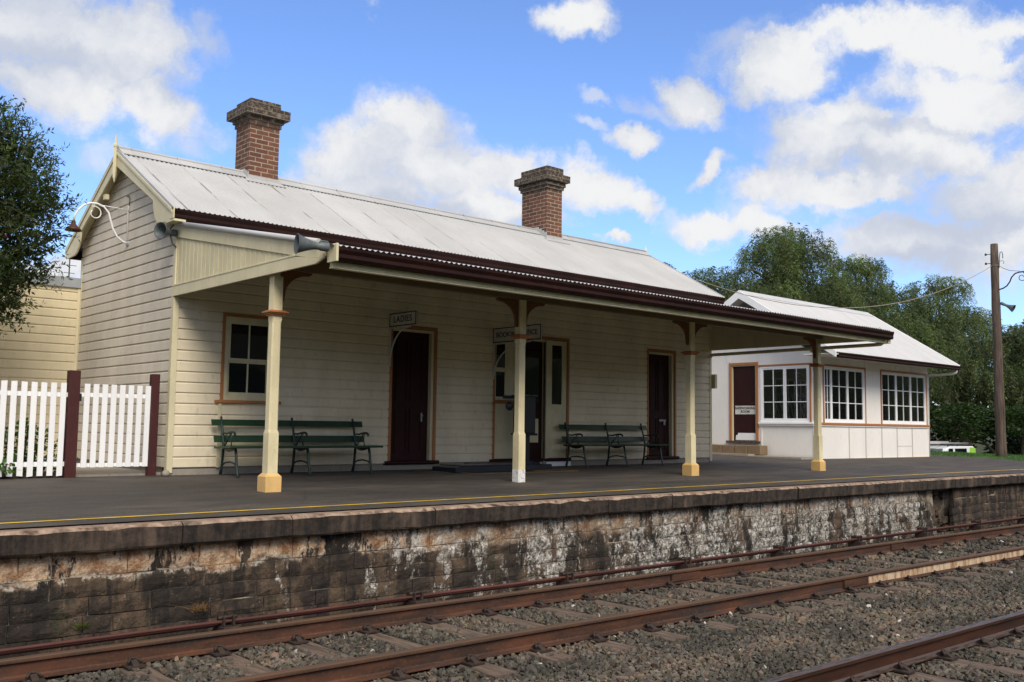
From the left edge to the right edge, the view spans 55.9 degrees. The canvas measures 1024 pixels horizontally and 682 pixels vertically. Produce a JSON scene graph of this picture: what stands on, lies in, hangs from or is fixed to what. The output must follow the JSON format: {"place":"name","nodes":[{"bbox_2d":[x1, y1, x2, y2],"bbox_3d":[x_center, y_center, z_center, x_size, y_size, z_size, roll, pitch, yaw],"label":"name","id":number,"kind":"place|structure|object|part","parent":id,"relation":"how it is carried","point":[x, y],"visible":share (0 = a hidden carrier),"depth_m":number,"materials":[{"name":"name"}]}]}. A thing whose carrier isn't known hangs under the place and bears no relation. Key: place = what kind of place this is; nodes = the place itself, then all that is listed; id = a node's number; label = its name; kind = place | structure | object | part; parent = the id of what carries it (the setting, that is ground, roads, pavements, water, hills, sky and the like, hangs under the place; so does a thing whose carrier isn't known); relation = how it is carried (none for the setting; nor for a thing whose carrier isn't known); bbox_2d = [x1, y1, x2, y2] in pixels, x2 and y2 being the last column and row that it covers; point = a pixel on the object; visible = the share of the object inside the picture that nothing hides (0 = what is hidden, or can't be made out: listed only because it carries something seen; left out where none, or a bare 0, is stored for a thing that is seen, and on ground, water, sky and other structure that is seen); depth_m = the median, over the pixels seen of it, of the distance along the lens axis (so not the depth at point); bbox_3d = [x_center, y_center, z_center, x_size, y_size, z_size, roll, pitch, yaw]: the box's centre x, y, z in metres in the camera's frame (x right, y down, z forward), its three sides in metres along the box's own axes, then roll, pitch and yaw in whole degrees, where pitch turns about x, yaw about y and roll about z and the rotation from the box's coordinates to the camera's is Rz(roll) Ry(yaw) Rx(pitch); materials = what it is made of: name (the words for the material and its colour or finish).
{"place":"outdoors","nodes":[
{"label":"outdoors","id":0,"kind":"place"},
{"bbox_2d":[0,275,80,459],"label":"annex building","id":1,"kind":"structure","parent":0,"point":[44,349],"depth_m":16.39,"materials":[{"name":"beige wood"}]},
{"bbox_2d":[62,256,74,275],"bbox_3d":[-8.530,-1.310,18.581,0.300,0.900,0.021,5,-7,-41],"label":"roof antenna","id":2,"kind":"object","parent":1,"relation":"on","point":[69,268],"visible":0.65,"depth_m":18.58,"materials":[{"name":"black metal"}]},
{"bbox_2d":[0,454,1023,528],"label":"platform","id":3,"kind":"structure","parent":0,"point":[23,500],"depth_m":12.75,"materials":[{"name":"asphalt"}]},
{"bbox_2d":[0,459,15,476],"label":"garden shrub","id":4,"kind":"object","parent":3,"relation":"on","point":[4,470],"visible":1,"depth_m":12.09,"materials":[{"name":"green plant"}]},
{"bbox_2d":[0,471,61,478],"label":"garden soil","id":5,"kind":"structure","parent":3,"relation":"on","point":[14,476],"depth_m":12.54,"materials":[{"name":"brown soil"}]},
{"bbox_2d":[3,417,78,473],"bbox_3d":[-6.476,1.383,12.697,1.467,0.759,0.761,5,-7,-41],"label":"garden shrub","id":6,"kind":"object","parent":5,"relation":"on","point":[25,447],"visible":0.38,"depth_m":12.68,"materials":[{"name":"green plant"}]},
{"bbox_2d":[0,95,86,336],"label":"bottlebrush tree","id":7,"kind":"object","parent":5,"relation":"on","point":[21,208],"visible":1,"depth_m":13.59,"materials":[{"name":"green plant"}]},
{"bbox_2d":[0,370,80,477],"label":"picket fence","id":8,"kind":"object","parent":3,"relation":"on","point":[68,394],"visible":0.86,"depth_m":12.55,"materials":[{"name":"white paint"}]},
{"bbox_2d":[25,466,160,476],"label":"garden path","id":9,"kind":"structure","parent":3,"relation":"on","point":[96,471],"depth_m":13.59,"materials":[{"name":"concrete"}]},
{"bbox_2d":[145,374,159,475],"bbox_3d":[-5.032,1.187,13.516,0.110,1.445,0.110,5,-7,-41],"label":"gate post","id":10,"kind":"object","parent":3,"relation":"on","point":[154,384],"visible":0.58,"depth_m":13.47,"materials":[{"name":"red paint"}]},
{"bbox_2d":[76,384,150,467],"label":"picket gate","id":11,"kind":"structure","parent":10,"relation":"attached to","point":[113,395],"depth_m":13.15,"materials":[{"name":"white paint"}]},
{"bbox_2d":[161,470,169,475],"bbox_3d":[-4.817,1.838,13.437,0.114,0.080,0.117,5,-7,-41],"label":"loose rock","id":12,"kind":"object","parent":3,"relation":"on","point":[165,472],"visible":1,"depth_m":13.40,"materials":[{"name":"stone"}]},
{"bbox_2d":[211,416,382,477],"bbox_3d":[-3.170,1.573,14.466,2.550,0.853,0.667,5,-7,-41],"label":"platform bench","id":13,"kind":"object","parent":3,"relation":"on","point":[293,438],"visible":1,"depth_m":14.55,"materials":[{"name":"green wood"}]},
{"bbox_2d":[65,97,893,491],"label":"station building","id":14,"kind":"structure","parent":3,"relation":"on","point":[233,305],"depth_m":16.02,"materials":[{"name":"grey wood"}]},
{"bbox_2d":[64,202,129,246],"bbox_3d":[-6.426,-1.836,14.994,0.985,0.631,0.250,5,-7,-41],"label":"gable lamp","id":15,"kind":"object","parent":14,"relation":"attached to","point":[74,226],"visible":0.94,"depth_m":14.94,"materials":[{"name":"white metal"}]},
{"bbox_2d":[103,194,129,239],"bbox_3d":[-6.343,-1.987,15.478,0.704,0.800,0.086,-2,-6,32],"label":"wall conduit","id":16,"kind":"object","parent":14,"relation":"attached to","point":[105,196],"depth_m":15.32,"materials":[{"name":"white paint"}]},
{"bbox_2d":[154,222,177,247],"bbox_3d":[-4.873,-1.520,13.688,0.242,0.350,0.323,-2,-6,26],"label":"horn loudspeaker","id":17,"kind":"object","parent":14,"relation":"attached to","point":[162,230],"visible":1,"depth_m":13.64,"materials":[{"name":"grey metal"}]},
{"bbox_2d":[214,312,280,404],"bbox_3d":[-3.948,0.273,14.488,1.060,1.335,0.110,5,-7,-41],"label":"window","id":18,"kind":"structure","parent":14,"relation":"in","point":[244,354],"depth_m":14.46,"materials":[{"name":"beige glass"}]},
{"bbox_2d":[294,233,330,253],"bbox_3d":[-2.161,-1.046,10.537,0.393,0.228,0.228,3,-6,-27],"label":"horn loudspeaker","id":19,"kind":"object","parent":14,"relation":"attached to","point":[302,243],"visible":1,"depth_m":10.50,"materials":[{"name":"grey metal"}]},
{"bbox_2d":[389,310,417,366],"bbox_3d":[-1.799,-0.035,15.904,0.032,0.885,0.755,5,-7,-41],"label":"hanging sign","id":20,"kind":"object","parent":14,"relation":"attached to","point":[404,320],"visible":1,"depth_m":15.97,"materials":[{"name":"black"}]},
{"bbox_2d":[383,325,438,464],"bbox_3d":[-1.725,0.916,16.485,1.110,2.355,0.220,5,-7,-41],"label":"door","id":21,"kind":"structure","parent":14,"relation":"in","point":[411,436],"depth_m":16.55,"materials":[{"name":"brown wood"}]},
{"bbox_2d":[492,324,541,378],"bbox_3d":[0.084,0.199,17.216,0.032,0.930,1.280,5,-7,-41],"label":"hanging sign","id":22,"kind":"object","parent":14,"relation":"attached to","point":[503,334],"visible":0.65,"depth_m":17.40,"materials":[{"name":"black"}]},
{"bbox_2d":[489,336,570,461],"bbox_3d":[0.332,1.084,18.310,2.060,2.395,0.220,5,-7,-41],"label":"booking door","id":23,"kind":"structure","parent":14,"relation":"in","point":[547,362],"depth_m":18.50,"materials":[{"name":"beige wood"}]},
{"bbox_2d":[646,348,679,459],"bbox_3d":[3.202,1.367,20.853,1.050,2.355,0.220,5,-7,-41],"label":"door","id":24,"kind":"structure","parent":14,"relation":"in","point":[661,367],"depth_m":20.94,"materials":[{"name":"brown wood"}]},
{"bbox_2d":[432,395,551,472],"bbox_3d":[-0.255,1.595,16.940,2.520,1.340,0.880,5,-7,-41],"label":"weighing scale","id":25,"kind":"object","parent":3,"relation":"on","point":[529,431],"visible":0.84,"depth_m":17.17,"materials":[{"name":"black metal"}]},
{"bbox_2d":[0,469,1020,523],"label":"platform edge line","id":26,"kind":"object","parent":3,"relation":"on","point":[429,500],"visible":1,"depth_m":10.61,"materials":[{"name":"yellow paint"}]},
{"bbox_2d":[559,422,669,467],"bbox_3d":[2.064,2.047,19.105,2.550,0.853,0.667,5,-7,-41],"label":"platform bench","id":27,"kind":"object","parent":3,"relation":"on","point":[569,438],"visible":1,"depth_m":19.14,"materials":[{"name":"green wood"}]},
{"bbox_2d":[712,453,813,459],"bbox_3d":[6.376,3.153,26.499,0.880,0.115,4.070,5,-7,-41],"label":"concrete apron","id":28,"kind":"object","parent":3,"relation":"on","point":[782,457],"visible":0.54,"depth_m":25.59,"materials":[{"name":"grey concrete"}]},
{"bbox_2d":[712,444,767,454],"bbox_3d":[6.156,3.034,27.024,0.369,0.258,2.090,5,-7,-41],"label":"stone step","id":29,"kind":"object","parent":28,"relation":"on","point":[748,449],"visible":0.63,"depth_m":26.58,"materials":[{"name":"stone"}]},
{"bbox_2d":[712,290,960,458],"bbox_3d":[8.979,1.206,29.047,7.220,4.790,5.899,5,-7,-41],"label":"signal box","id":30,"kind":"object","parent":3,"relation":"on","point":[875,402],"visible":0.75,"depth_m":27.37,"materials":[{"name":"paint"}]},
{"bbox_2d":[726,362,759,442],"bbox_3d":[6.523,1.737,27.182,0.190,2.260,1.090,5,-7,-41],"label":"door","id":31,"kind":"structure","parent":30,"relation":"in","point":[743,377],"depth_m":27.23,"materials":[{"name":"brown wood"}]},
{"bbox_2d":[735,406,754,413],"bbox_3d":[6.570,1.942,27.162,0.016,0.240,0.680,5,-7,-41],"label":"door sign","id":32,"kind":"object","parent":30,"relation":"attached to","point":[744,409],"visible":1,"depth_m":27.16,"materials":[{"name":"white"}]},
{"bbox_2d":[736,406,806,440],"bbox_3d":[8.767,2.711,30.537,4.500,1.350,0.850,5,-7,-41],"label":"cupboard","id":33,"kind":"object","parent":30,"relation":"in","point":[770,415],"visible":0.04,"depth_m":29.53,"materials":[{"name":"wood"}]},
{"bbox_2d":[758,363,811,421],"bbox_3d":[7.435,1.413,26.222,0.113,1.579,1.650,5,-7,-41],"label":"window","id":34,"kind":"structure","parent":30,"relation":"in","point":[796,366],"depth_m":26.19,"materials":[{"name":"white paint"}]},
{"bbox_2d":[771,377,806,417],"bbox_3d":[9.085,1.939,31.693,2.200,1.400,0.040,5,-7,-41],"label":"window","id":35,"kind":"structure","parent":30,"relation":"in","point":[802,387],"depth_m":31.76,"materials":[{"name":"white paint"}]},
{"bbox_2d":[774,393,806,417],"bbox_3d":[7.985,2.247,26.782,0.400,1.593,1.547,5,-7,-41],"label":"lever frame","id":36,"kind":"object","parent":30,"relation":"on","point":[802,395],"visible":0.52,"depth_m":26.88,"materials":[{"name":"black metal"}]},
{"bbox_2d":[822,364,866,422],"bbox_3d":[9.136,1.472,26.580,2.265,1.569,0.113,5,-7,-41],"label":"window","id":37,"kind":"structure","parent":30,"relation":"in","point":[844,387],"depth_m":26.58,"materials":[{"name":"white paint"}]},
{"bbox_2d":[880,369,927,424],"bbox_3d":[11.700,1.707,28.854,2.875,1.569,0.113,5,-7,-41],"label":"window","id":38,"kind":"structure","parent":30,"relation":"in","point":[903,395],"depth_m":28.84,"materials":[{"name":"white paint"}]},
{"bbox_2d":[0,451,1023,529],"bbox_3d":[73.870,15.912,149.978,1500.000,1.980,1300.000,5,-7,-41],"label":"ground","id":39,"kind":"structure","parent":0,"point":[992,457],"depth_m":13.40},
{"bbox_2d":[0,473,1023,658],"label":"platform wall","id":40,"kind":"structure","parent":39,"relation":"on","point":[102,579],"depth_m":9.98,"materials":[{"name":"stone"}]},
{"bbox_2d":[72,622,91,628],"bbox_3d":[-3.478,2.300,7.813,0.209,0.063,0.085,5,-7,-41],"label":"weed","id":41,"kind":"object","parent":40,"relation":"attached to","point":[83,625],"visible":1,"depth_m":7.81,"materials":[{"name":"green plant"}]},
{"bbox_2d":[167,601,212,612],"bbox_3d":[-2.768,2.324,8.430,0.587,0.110,0.231,5,-7,-41],"label":"dry grass tuft","id":42,"kind":"object","parent":40,"relation":"on","point":[199,608],"visible":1,"depth_m":8.49,"materials":[{"name":"brown plant"}]},
{"bbox_2d":[682,266,770,301],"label":"pepper tree","id":43,"kind":"object","parent":39,"relation":"on","point":[722,282],"visible":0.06,"depth_m":41.31,"materials":[{"name":"green plant"}]},
{"bbox_2d":[718,222,876,352],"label":"pepper tree","id":44,"kind":"object","parent":39,"relation":"on","point":[788,262],"visible":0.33,"depth_m":44.81,"materials":[{"name":"green plant"}]},
{"bbox_2d":[818,254,958,417],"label":"pepper tree","id":45,"kind":"object","parent":39,"relation":"on","point":[890,313],"visible":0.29,"depth_m":49.95,"materials":[{"name":"green plant"}]},
{"bbox_2d":[930,443,975,452],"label":"parked van","id":46,"kind":"object","parent":39,"relation":"on","point":[939,447],"visible":0.06,"depth_m":41.56,"materials":[{"name":"white metal"}]},
{"bbox_2d":[930,441,948,442],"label":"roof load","id":47,"kind":"object","parent":46,"relation":"on","point":[939,441],"visible":0.25,"depth_m":42.90},
{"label":"window","id":48,"kind":"part","parent":46,"relation":"part of","materials":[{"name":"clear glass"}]},
{"bbox_2d":[903,274,1023,445],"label":"pepper tree","id":49,"kind":"object","parent":39,"relation":"on","point":[974,353],"visible":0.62,"depth_m":51.88,"materials":[{"name":"green plant"}]},
{"bbox_2d":[929,381,1020,454],"bbox_3d":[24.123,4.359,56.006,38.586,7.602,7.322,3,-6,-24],"label":"dense tree","id":50,"kind":"object","parent":39,"relation":"on","point":[1013,446],"visible":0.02,"depth_m":57.99,"materials":[{"name":"green plant"}]},
{"bbox_2d":[930,401,1023,454],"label":"bushes","id":51,"kind":"object","parent":39,"relation":"on","point":[955,416],"visible":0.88,"depth_m":47.42,"materials":[{"name":"green plant"}]},
{"bbox_2d":[930,450,1023,460],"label":"grass","id":52,"kind":"structure","parent":39,"relation":"on","point":[948,453],"depth_m":31.48,"materials":[{"name":"green plant"}]},
{"bbox_2d":[984,243,1006,456],"bbox_3d":[15.524,0.396,30.881,0.448,7.104,0.389,1,-5,0],"label":"utility pole","id":53,"kind":"object","parent":39,"relation":"on","point":[1000,427],"visible":0.95,"depth_m":30.79,"materials":[{"name":"brown wood"}]},
{"bbox_2d":[696,266,990,307],"bbox_3d":[9.923,-1.806,26.913,13.946,2.178,0.016,5,-6,-37],"label":"overhead wire","id":54,"kind":"object","parent":53,"relation":"attached to","point":[833,307],"visible":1,"depth_m":25.76,"materials":[{"name":"metal"}]},
{"bbox_2d":[1000,302,1015,311],"bbox_3d":[15.826,-1.087,30.803,0.252,0.351,0.477,5,-7,-41],"label":"horn loudspeaker","id":55,"kind":"object","parent":53,"relation":"attached to","point":[1011,308],"visible":1,"depth_m":30.74,"materials":[{"name":"grey metal"}]},
{"bbox_2d":[999,266,1023,289],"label":"pole lamp","id":56,"kind":"object","parent":53,"relation":"attached to","point":[1011,277],"visible":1,"depth_m":30.73,"materials":[{"name":"black metal"}]},
{"bbox_2d":[984,322,1023,436],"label":"pepper tree","id":57,"kind":"object","parent":39,"relation":"on","point":[1018,331],"visible":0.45,"depth_m":52.32,"materials":[{"name":"green plant"}]},
{"bbox_2d":[0,0,1023,406],"label":"sky","id":58,"kind":"structure","parent":0,"point":[680,130],"materials":[{"name":"blue"}]},
{"bbox_2d":[7,522,1023,681],"bbox_3d":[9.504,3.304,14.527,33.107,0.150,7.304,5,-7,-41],"label":"ballast","id":59,"kind":"structure","parent":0,"point":[972,598],"depth_m":8.75,"materials":[{"name":"gravel"}]},
{"bbox_2d":[0,524,1023,681],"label":"railway track","id":60,"kind":"structure","parent":59,"relation":"on","point":[392,666],"depth_m":8.94,"materials":[{"name":"brown metal"}]},
{"bbox_2d":[0,514,1023,655],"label":"point rodding","id":61,"kind":"object","parent":59,"relation":"on","point":[228,621],"visible":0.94,"depth_m":9.93,"materials":[{"name":"brown metal"}]},
{"bbox_2d":[759,609,1023,681],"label":"railway track","id":62,"kind":"structure","parent":59,"relation":"on","point":[897,659],"depth_m":7.87,"materials":[{"name":"brown metal"}]},
{"bbox_2d":[930,427,1015,452],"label":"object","id":63,"kind":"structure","parent":0,"point":[979,448],"depth_m":93.44,"materials":[{"name":"green plant"}]}
]}

